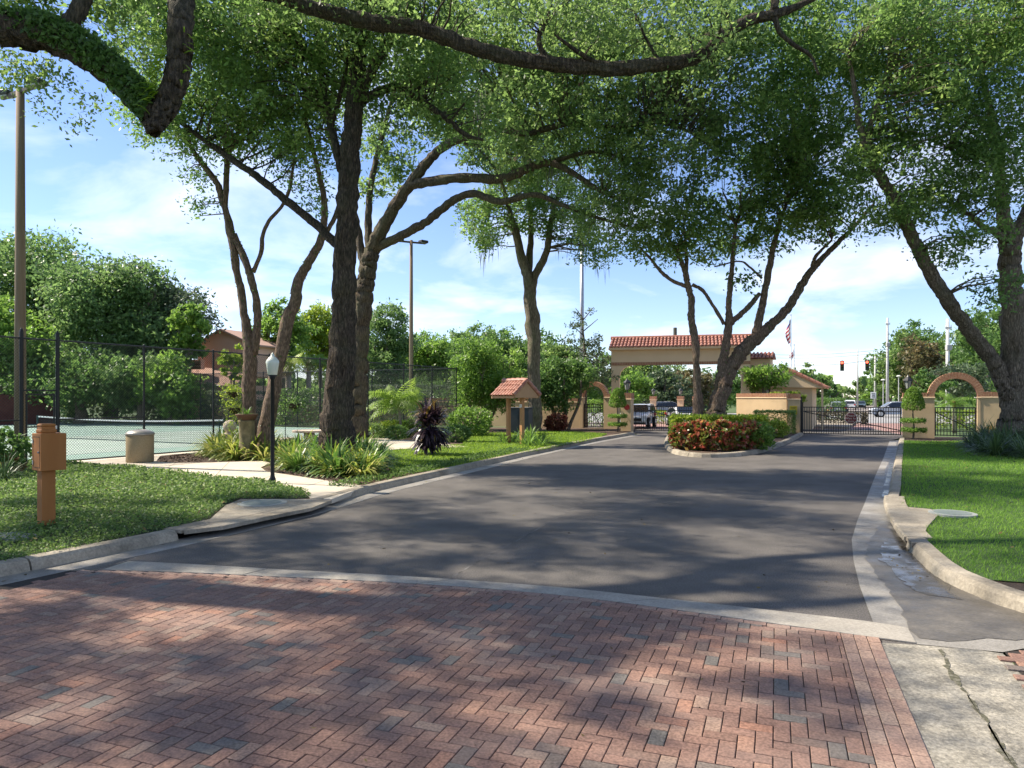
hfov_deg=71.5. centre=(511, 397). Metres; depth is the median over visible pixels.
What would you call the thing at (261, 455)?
strap plant
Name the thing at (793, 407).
notice sign
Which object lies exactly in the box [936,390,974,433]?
tree
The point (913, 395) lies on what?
topiary
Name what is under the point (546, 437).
lily plant
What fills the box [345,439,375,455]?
strap plant
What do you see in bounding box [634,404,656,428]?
car
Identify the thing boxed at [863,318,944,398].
broadleaf tree
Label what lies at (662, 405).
iron railing
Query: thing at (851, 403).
parked car
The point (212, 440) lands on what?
strap plant
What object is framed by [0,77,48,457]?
floodlight pole
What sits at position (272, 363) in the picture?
lamp post
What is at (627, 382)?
pillar lantern
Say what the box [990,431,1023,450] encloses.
ornamental grass
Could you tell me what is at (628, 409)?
gate pillar
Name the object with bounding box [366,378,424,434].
palm tree
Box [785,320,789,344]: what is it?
flag
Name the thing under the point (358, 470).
strap plant
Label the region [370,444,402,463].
strap plant
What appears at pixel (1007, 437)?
ornamental grass
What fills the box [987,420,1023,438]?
ornamental grass
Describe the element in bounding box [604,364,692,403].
broadleaf tree
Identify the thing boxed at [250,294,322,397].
broadleaf tree
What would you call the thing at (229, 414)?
garden wall
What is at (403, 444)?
walkway
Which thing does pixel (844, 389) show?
wood
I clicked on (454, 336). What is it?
broadleaf tree
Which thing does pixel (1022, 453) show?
ornamental grass
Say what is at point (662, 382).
broadleaf tree
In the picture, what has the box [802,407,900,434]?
vehicle gate
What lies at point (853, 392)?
broadleaf tree
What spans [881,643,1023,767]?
valley gutter
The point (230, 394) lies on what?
hanging basket
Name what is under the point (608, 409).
arched gateway
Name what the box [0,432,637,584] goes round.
gutter
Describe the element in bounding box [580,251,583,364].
steel mast
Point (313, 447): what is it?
strap plant
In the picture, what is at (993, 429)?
ornamental grass
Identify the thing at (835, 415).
hedge
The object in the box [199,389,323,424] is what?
back hedge
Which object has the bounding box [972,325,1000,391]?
broadleaf tree
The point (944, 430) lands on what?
ground
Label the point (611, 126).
oak tree
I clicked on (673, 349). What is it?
gateway canopy
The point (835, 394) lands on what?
broadleaf tree
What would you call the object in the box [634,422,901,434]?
entry bricks
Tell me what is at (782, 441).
traffic island
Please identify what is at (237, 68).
oak tree
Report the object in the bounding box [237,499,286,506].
access cover
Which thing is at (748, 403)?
garden wall
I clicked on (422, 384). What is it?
palm tree
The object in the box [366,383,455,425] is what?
back hedge
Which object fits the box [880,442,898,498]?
wet patch
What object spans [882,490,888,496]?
puddle
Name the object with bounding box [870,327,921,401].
broadleaf tree
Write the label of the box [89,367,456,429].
court fence
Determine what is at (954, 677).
gutter crack
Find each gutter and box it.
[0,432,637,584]
[852,438,1023,651]
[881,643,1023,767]
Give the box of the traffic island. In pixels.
[664,432,803,457]
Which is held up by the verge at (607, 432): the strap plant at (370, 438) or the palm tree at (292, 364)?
the strap plant at (370, 438)
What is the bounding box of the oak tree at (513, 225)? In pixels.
[433,99,626,431]
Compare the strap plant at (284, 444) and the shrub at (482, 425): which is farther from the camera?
the shrub at (482, 425)
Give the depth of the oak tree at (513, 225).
40.63 m
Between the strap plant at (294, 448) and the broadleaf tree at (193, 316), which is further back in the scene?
the broadleaf tree at (193, 316)
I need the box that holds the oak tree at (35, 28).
[0,0,839,146]
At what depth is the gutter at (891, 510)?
8.42 m
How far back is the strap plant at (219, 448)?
23.08 m
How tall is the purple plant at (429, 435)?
2.253 m
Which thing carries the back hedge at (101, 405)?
on the ground at (944, 430)
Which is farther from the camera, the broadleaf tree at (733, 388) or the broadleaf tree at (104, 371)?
the broadleaf tree at (733, 388)
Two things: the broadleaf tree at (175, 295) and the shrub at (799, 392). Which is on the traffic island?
the shrub at (799, 392)
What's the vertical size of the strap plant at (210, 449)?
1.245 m
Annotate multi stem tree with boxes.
[90,0,344,450]
[613,0,973,414]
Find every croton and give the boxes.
[542,410,568,431]
[668,420,695,449]
[681,419,709,450]
[693,422,724,450]
[709,416,738,450]
[727,420,749,449]
[737,418,764,449]
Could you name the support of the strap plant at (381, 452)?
on the verge at (607, 432)
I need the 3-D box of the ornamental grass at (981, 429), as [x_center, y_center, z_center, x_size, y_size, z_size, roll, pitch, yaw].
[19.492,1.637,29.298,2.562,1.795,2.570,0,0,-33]
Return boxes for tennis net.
[36,415,224,443]
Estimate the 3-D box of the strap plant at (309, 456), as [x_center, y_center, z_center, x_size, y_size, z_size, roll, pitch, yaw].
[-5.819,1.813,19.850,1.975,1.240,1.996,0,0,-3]
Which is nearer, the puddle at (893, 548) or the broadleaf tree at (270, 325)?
the puddle at (893, 548)
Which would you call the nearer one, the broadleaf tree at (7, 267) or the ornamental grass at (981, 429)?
the ornamental grass at (981, 429)
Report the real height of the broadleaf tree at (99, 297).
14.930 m
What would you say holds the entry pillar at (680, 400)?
on the entry bricks at (880, 424)
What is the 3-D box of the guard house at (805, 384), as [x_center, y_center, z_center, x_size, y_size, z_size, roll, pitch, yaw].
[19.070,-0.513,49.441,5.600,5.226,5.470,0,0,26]
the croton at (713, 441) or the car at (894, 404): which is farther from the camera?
the car at (894, 404)
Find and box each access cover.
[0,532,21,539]
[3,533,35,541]
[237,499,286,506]
[928,509,977,517]
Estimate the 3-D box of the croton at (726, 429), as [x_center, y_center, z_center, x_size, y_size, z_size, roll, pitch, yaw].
[7.838,1.376,26.508,1.250,1.361,1.116,0,0,0]
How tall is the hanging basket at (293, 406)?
1.288 m
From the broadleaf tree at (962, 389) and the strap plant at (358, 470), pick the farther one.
the broadleaf tree at (962, 389)
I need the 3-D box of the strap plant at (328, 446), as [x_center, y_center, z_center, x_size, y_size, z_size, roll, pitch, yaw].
[-4.756,1.749,18.861,2.153,1.674,2.253,0,0,-28]
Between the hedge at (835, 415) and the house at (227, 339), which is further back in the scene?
the house at (227, 339)
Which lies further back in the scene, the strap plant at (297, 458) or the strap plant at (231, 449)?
the strap plant at (231, 449)
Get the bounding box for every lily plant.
[491,430,515,443]
[505,432,519,442]
[512,430,536,444]
[519,432,538,445]
[525,424,542,434]
[529,431,554,446]
[531,430,550,444]
[535,431,554,443]
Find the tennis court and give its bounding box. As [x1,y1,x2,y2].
[1,429,370,457]
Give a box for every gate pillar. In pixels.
[621,393,634,431]
[787,394,801,432]
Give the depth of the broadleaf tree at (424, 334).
110.80 m
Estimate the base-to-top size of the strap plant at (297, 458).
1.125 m
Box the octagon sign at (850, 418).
[845,413,856,423]
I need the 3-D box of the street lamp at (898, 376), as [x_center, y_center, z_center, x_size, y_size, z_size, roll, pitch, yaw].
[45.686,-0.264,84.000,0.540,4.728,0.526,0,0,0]
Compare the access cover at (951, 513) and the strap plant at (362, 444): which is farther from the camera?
the strap plant at (362, 444)
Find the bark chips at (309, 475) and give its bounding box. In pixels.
[268,466,377,483]
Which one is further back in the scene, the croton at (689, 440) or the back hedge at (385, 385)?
the back hedge at (385, 385)
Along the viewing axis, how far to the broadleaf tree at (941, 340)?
99.13 m
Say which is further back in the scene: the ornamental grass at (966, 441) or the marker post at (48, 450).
the ornamental grass at (966, 441)
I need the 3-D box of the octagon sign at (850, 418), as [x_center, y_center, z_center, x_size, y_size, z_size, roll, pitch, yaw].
[18.441,1.140,38.674,0.619,0.619,0.039,0,0,18]
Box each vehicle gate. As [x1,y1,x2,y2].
[635,406,708,430]
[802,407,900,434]
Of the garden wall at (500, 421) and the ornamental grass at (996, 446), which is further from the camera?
the garden wall at (500, 421)
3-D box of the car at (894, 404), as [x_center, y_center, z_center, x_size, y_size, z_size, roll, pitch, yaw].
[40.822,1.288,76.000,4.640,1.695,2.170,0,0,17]
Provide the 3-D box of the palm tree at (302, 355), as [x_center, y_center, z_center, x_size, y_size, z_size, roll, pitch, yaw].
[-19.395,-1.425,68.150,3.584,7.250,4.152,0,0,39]
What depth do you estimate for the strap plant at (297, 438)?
23.48 m
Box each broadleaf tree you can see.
[0,218,101,364]
[0,292,68,394]
[0,332,168,423]
[26,245,186,422]
[97,349,180,423]
[107,256,231,375]
[128,345,208,424]
[166,300,214,422]
[216,342,242,420]
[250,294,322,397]
[293,299,331,403]
[315,328,376,385]
[367,297,423,389]
[376,332,450,389]
[401,329,458,395]
[427,332,460,393]
[445,320,497,381]
[480,325,545,377]
[506,327,565,377]
[540,336,590,376]
[587,347,610,411]
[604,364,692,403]
[608,369,656,403]
[638,366,692,405]
[666,369,714,405]
[700,367,740,410]
[716,366,777,398]
[739,361,795,392]
[793,362,821,390]
[812,373,833,404]
[824,384,843,404]
[844,387,862,399]
[851,370,869,403]
[859,388,885,405]
[861,384,885,406]
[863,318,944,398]
[863,346,896,401]
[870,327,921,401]
[893,332,953,392]
[911,331,967,409]
[911,367,958,399]
[920,360,993,423]
[934,344,981,399]
[944,296,1001,391]
[956,323,994,395]
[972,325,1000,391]
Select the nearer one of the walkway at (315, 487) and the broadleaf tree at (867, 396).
the walkway at (315, 487)
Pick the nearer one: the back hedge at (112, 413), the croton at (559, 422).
the croton at (559, 422)
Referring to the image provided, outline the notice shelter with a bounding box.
[490,378,541,442]
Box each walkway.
[72,451,361,503]
[357,438,463,449]
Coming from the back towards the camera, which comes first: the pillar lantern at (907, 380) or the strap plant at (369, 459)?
the pillar lantern at (907, 380)
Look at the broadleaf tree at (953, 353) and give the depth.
88.66 m
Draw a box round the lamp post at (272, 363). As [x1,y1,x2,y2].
[266,352,278,483]
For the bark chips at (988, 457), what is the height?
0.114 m
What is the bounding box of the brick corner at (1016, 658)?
[997,650,1023,687]
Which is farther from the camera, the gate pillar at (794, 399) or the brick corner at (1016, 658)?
the gate pillar at (794, 399)
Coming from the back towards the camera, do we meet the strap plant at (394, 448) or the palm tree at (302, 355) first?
the palm tree at (302, 355)
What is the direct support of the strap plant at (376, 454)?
on the verge at (607, 432)
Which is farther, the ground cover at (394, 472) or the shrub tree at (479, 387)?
the shrub tree at (479, 387)
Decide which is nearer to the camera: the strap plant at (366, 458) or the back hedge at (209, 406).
the strap plant at (366, 458)
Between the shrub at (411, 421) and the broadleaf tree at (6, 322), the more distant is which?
the broadleaf tree at (6, 322)
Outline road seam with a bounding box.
[449,460,669,578]
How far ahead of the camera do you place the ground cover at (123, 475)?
13.45 m
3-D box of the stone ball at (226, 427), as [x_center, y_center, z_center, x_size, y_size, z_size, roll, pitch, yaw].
[-10.120,1.395,25.500,0.480,1.170,0.473,0,0,0]
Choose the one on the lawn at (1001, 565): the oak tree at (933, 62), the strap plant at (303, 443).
the oak tree at (933, 62)
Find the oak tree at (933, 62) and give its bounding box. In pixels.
[804,0,1023,436]
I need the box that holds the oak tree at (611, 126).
[291,0,788,439]
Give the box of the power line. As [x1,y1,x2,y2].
[818,349,887,357]
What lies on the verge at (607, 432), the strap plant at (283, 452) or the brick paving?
the strap plant at (283, 452)
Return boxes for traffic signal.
[840,361,843,370]
[865,360,868,369]
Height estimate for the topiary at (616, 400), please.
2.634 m
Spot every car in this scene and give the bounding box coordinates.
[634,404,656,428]
[657,401,676,414]
[665,407,691,424]
[830,401,848,415]
[846,400,855,406]
[856,401,865,406]
[869,401,901,416]
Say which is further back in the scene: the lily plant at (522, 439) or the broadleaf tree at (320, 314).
the broadleaf tree at (320, 314)
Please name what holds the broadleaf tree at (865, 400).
on the ground at (944, 430)
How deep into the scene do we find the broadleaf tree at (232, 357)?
49.95 m
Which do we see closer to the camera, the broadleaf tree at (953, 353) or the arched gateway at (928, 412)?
the arched gateway at (928, 412)
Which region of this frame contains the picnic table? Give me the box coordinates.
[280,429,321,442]
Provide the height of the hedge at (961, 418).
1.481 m
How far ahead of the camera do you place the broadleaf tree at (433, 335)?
116.97 m
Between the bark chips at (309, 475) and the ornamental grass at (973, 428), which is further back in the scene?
the ornamental grass at (973, 428)
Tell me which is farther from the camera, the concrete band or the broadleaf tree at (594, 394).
the broadleaf tree at (594, 394)
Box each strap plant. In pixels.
[0,451,34,479]
[181,426,233,456]
[189,434,224,457]
[194,428,238,454]
[197,430,230,458]
[204,434,245,459]
[205,435,235,458]
[207,439,253,461]
[208,428,238,456]
[215,438,256,460]
[229,437,269,459]
[235,434,284,461]
[240,441,277,460]
[258,436,306,464]
[259,439,306,469]
[263,438,294,460]
[266,438,292,459]
[275,442,320,470]
[275,446,316,472]
[276,434,311,461]
[278,431,313,445]
[278,443,316,467]
[285,432,317,448]
[289,434,317,451]
[293,444,346,470]
[297,432,349,474]
[300,438,356,471]
[300,438,372,477]
[304,449,350,476]
[305,441,319,455]
[325,445,381,477]
[326,445,393,478]
[333,446,390,470]
[334,447,388,472]
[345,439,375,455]
[352,439,396,472]
[352,444,396,473]
[355,437,390,455]
[356,437,389,460]
[358,432,379,443]
[362,437,396,458]
[365,440,400,466]
[368,441,399,468]
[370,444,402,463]
[380,436,400,457]
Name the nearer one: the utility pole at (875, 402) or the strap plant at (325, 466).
the strap plant at (325, 466)
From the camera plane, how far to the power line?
77.42 m
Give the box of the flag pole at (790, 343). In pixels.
[790,314,791,368]
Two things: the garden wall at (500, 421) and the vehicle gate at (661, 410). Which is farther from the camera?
the garden wall at (500, 421)
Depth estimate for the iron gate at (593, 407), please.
45.86 m
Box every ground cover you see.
[0,459,310,560]
[328,447,528,486]
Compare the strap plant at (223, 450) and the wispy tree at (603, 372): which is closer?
the strap plant at (223, 450)
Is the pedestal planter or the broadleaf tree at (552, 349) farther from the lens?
the broadleaf tree at (552, 349)
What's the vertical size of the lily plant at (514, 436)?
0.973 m
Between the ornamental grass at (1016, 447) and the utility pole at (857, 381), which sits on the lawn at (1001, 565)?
the ornamental grass at (1016, 447)
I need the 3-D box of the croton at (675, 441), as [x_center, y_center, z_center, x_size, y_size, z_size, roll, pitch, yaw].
[6.529,1.469,27.040,1.122,1.232,1.042,0,0,38]
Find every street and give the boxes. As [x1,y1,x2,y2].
[587,413,974,422]
[590,403,901,437]
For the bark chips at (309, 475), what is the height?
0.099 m
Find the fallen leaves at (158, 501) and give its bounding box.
[23,472,274,547]
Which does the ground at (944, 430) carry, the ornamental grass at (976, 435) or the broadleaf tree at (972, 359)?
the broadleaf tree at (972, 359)
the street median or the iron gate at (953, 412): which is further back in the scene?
the street median
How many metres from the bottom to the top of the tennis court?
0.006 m
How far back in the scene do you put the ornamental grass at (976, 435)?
29.10 m
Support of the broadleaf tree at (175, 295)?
on the ground at (944, 430)
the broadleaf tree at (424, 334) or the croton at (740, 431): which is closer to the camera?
the croton at (740, 431)
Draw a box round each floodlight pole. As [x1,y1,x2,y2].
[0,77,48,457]
[400,239,427,423]
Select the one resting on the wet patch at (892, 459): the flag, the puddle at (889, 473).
the puddle at (889, 473)
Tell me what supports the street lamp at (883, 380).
on the cross street at (886, 418)
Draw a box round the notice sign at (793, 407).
[790,406,796,413]
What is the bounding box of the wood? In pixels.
[9,373,995,406]
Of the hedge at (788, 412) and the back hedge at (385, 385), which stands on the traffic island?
the hedge at (788, 412)
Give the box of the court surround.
[0,422,442,459]
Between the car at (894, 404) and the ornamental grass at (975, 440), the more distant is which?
the car at (894, 404)
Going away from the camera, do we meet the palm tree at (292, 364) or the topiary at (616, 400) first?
the topiary at (616, 400)
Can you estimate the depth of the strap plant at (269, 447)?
22.73 m
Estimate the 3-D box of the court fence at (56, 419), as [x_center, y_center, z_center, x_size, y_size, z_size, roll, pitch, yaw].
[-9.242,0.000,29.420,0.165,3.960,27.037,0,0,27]
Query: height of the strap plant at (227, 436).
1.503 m
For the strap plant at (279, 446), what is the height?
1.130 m
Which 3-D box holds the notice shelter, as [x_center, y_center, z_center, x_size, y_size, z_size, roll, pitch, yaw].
[0.152,0.620,30.380,1.589,2.920,1.699,0,0,-38]
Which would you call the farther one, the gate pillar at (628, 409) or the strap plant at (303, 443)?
the gate pillar at (628, 409)
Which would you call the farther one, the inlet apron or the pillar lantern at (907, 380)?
the pillar lantern at (907, 380)
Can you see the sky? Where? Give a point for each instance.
(109, 189)
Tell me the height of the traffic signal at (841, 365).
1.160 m
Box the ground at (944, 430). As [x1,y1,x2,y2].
[60,398,1023,664]
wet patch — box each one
[865,525,1023,640]
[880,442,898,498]
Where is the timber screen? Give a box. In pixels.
[0,395,52,424]
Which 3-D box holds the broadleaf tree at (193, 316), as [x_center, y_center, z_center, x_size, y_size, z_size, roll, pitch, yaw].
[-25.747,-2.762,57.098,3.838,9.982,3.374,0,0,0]
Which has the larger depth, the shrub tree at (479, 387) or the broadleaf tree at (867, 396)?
the broadleaf tree at (867, 396)
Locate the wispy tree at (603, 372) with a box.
[558,307,622,425]
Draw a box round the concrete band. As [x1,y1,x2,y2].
[102,561,915,643]
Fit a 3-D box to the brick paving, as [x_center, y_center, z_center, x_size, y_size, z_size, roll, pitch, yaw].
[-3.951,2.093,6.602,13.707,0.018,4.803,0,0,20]
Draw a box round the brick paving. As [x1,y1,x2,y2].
[0,570,933,767]
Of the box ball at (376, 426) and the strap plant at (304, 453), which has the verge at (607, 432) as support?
the strap plant at (304, 453)
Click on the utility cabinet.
(515, 419)
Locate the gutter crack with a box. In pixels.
[938,649,1018,767]
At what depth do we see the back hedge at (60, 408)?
58.01 m
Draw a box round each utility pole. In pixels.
[857,349,858,408]
[874,356,876,406]
[886,318,889,402]
[945,319,951,420]
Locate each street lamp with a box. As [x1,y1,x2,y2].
[881,379,884,404]
[896,375,900,401]
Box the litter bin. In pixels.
[125,429,154,462]
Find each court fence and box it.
[0,327,456,463]
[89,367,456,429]
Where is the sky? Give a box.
[0,0,1023,397]
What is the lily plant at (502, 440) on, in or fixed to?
on the lawn at (464, 450)
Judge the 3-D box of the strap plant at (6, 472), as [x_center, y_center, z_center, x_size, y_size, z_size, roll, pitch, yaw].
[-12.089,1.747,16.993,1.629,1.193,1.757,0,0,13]
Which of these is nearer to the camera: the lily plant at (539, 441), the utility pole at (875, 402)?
the lily plant at (539, 441)
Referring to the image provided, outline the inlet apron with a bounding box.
[906,507,937,546]
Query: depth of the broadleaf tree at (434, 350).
90.60 m
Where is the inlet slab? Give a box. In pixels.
[184,499,331,533]
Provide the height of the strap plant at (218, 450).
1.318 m
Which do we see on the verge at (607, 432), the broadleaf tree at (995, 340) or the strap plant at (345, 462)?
the strap plant at (345, 462)
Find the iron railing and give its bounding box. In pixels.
[642,401,689,418]
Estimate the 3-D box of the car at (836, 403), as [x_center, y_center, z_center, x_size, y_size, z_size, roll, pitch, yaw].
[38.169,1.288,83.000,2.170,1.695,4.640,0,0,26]
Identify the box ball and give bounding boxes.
[368,423,385,437]
[384,424,409,439]
[443,423,472,441]
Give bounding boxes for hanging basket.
[214,396,241,437]
[218,374,241,402]
[278,385,310,422]
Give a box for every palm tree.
[283,353,305,398]
[290,344,327,404]
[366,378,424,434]
[398,370,445,397]
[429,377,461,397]
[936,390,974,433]
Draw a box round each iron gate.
[584,404,603,426]
[935,407,975,435]
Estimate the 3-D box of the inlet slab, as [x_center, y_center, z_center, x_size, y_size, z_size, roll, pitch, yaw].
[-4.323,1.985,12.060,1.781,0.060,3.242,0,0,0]
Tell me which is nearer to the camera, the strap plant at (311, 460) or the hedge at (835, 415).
the strap plant at (311, 460)
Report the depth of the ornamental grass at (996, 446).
23.91 m
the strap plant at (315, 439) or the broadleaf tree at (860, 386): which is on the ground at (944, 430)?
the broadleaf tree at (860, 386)
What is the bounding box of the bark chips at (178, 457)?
[159,453,205,461]
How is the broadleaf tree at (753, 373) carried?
on the ground at (944, 430)
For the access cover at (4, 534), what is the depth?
10.11 m
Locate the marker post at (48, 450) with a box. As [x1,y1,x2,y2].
[32,423,65,528]
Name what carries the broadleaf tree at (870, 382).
on the ground at (944, 430)
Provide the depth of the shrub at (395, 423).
35.50 m
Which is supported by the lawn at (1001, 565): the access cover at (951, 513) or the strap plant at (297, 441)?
the access cover at (951, 513)
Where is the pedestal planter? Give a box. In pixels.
[235,406,258,459]
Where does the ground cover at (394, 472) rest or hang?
on the lawn at (464, 450)
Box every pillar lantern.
[623,378,630,392]
[903,375,912,388]
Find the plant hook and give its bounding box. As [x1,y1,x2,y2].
[285,384,293,445]
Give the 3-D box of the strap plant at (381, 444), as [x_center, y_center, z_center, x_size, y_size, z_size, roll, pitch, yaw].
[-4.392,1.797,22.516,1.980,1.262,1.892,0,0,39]
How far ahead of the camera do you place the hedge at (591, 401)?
49.78 m
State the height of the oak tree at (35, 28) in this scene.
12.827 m
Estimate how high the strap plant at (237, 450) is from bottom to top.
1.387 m
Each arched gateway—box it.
[580,382,619,428]
[901,372,983,437]
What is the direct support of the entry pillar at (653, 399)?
on the cross street at (886, 418)
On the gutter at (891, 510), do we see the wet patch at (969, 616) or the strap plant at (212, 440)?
the wet patch at (969, 616)
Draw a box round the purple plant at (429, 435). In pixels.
[405,397,454,454]
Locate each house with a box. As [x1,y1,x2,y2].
[185,329,289,403]
[750,351,830,429]
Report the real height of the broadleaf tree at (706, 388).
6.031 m
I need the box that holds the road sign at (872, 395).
[870,392,875,398]
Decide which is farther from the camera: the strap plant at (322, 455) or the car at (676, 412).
the car at (676, 412)
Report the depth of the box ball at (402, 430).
32.78 m
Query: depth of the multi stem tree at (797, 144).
29.12 m
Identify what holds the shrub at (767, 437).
on the traffic island
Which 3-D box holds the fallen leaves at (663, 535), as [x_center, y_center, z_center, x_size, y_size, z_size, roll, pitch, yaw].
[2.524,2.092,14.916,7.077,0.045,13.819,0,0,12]
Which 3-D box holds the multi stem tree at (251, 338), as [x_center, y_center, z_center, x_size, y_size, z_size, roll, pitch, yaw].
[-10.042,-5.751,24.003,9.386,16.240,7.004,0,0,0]
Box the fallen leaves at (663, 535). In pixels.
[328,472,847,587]
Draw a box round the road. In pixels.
[95,429,1021,674]
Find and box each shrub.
[0,426,31,469]
[0,453,28,474]
[369,420,416,436]
[403,419,425,436]
[442,404,497,435]
[746,421,776,450]
[768,418,792,437]
[771,390,807,402]
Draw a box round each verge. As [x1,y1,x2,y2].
[157,427,634,519]
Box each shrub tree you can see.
[442,334,527,421]
[522,351,599,429]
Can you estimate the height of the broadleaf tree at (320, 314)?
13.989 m
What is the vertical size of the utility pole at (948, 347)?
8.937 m
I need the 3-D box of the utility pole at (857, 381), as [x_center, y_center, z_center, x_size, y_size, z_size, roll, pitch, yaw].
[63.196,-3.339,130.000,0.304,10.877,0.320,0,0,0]
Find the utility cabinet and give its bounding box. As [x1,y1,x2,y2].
[511,407,533,432]
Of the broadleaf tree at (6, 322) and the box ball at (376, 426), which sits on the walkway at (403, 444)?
the box ball at (376, 426)
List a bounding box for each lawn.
[388,432,603,473]
[901,441,1023,581]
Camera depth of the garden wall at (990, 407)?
33.54 m
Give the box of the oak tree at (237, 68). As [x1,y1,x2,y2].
[59,0,712,453]
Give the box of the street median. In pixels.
[814,419,852,428]
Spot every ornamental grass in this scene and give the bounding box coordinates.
[943,422,992,447]
[953,428,998,453]
[954,424,990,442]
[956,417,991,442]
[959,426,1021,457]
[960,421,995,442]
[961,429,990,448]
[969,422,1014,444]
[979,424,1021,454]
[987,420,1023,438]
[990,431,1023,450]
[994,432,1023,458]
[997,430,1023,456]
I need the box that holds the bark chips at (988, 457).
[949,447,1023,461]
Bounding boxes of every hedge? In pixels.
[2,389,157,422]
[7,387,68,417]
[64,381,217,423]
[157,399,262,423]
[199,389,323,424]
[275,387,402,426]
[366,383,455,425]
[587,398,620,426]
[656,409,666,423]
[666,412,769,445]
[752,409,796,433]
[816,397,846,419]
[817,412,867,424]
[936,409,974,428]
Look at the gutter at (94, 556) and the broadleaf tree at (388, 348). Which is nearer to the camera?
the gutter at (94, 556)
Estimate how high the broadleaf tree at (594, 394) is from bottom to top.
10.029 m
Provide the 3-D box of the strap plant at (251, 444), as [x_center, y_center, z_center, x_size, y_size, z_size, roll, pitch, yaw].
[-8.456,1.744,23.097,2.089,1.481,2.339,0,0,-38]
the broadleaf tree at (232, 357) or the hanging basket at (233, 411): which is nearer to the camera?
the hanging basket at (233, 411)
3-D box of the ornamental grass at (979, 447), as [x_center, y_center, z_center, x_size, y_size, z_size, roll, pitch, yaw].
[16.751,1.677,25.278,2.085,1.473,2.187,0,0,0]
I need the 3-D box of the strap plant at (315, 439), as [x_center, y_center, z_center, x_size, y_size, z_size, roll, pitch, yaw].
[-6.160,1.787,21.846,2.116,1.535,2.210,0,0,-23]
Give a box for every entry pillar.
[649,396,656,417]
[677,396,684,405]
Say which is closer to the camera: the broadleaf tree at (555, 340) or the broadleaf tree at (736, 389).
the broadleaf tree at (736, 389)
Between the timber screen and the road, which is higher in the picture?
the timber screen
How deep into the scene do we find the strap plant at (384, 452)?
20.46 m
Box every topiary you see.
[607,387,627,431]
[899,386,927,438]
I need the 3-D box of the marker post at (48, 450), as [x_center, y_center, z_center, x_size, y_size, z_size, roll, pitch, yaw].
[-7.061,1.200,10.829,0.345,1.600,0.366,0,0,38]
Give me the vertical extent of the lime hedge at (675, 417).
1.500 m
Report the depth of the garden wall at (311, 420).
56.72 m
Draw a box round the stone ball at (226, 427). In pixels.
[223,420,236,438]
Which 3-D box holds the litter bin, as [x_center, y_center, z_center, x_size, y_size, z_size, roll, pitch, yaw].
[-11.327,1.472,21.648,0.820,0.985,0.820,0,0,0]
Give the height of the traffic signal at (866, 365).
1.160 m
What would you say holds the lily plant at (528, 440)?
on the lawn at (464, 450)
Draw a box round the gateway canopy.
[608,327,750,421]
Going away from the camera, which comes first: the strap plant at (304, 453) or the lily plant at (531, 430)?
the strap plant at (304, 453)
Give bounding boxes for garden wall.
[181,405,232,421]
[236,405,416,422]
[417,398,579,427]
[736,393,789,431]
[981,392,1000,430]
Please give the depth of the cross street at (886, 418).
70.80 m
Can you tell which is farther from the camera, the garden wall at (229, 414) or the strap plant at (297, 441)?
the garden wall at (229, 414)
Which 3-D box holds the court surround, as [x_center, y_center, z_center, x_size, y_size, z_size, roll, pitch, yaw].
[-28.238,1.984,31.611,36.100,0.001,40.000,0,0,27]
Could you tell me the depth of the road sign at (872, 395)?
87.94 m
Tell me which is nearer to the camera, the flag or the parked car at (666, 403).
the flag
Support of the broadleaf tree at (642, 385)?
on the ground at (944, 430)
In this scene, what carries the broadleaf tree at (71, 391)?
on the ground at (944, 430)
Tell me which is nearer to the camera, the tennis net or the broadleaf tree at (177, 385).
the tennis net
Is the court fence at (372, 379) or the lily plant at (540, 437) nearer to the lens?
the lily plant at (540, 437)
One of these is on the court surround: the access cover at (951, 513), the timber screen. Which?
the timber screen
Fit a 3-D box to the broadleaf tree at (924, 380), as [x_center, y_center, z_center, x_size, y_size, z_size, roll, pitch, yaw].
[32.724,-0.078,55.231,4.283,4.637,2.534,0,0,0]
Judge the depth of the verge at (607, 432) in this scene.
23.11 m
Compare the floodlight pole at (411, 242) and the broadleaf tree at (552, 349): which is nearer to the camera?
the floodlight pole at (411, 242)
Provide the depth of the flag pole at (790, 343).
62.00 m
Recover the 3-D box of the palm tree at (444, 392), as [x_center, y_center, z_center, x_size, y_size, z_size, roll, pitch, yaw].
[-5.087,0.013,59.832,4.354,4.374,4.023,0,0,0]
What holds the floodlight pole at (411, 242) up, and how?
on the court surround
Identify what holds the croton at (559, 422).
on the verge at (607, 432)
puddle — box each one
[878,537,962,599]
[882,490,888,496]
[883,463,893,485]
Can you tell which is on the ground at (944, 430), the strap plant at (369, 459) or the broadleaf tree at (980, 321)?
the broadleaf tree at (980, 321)

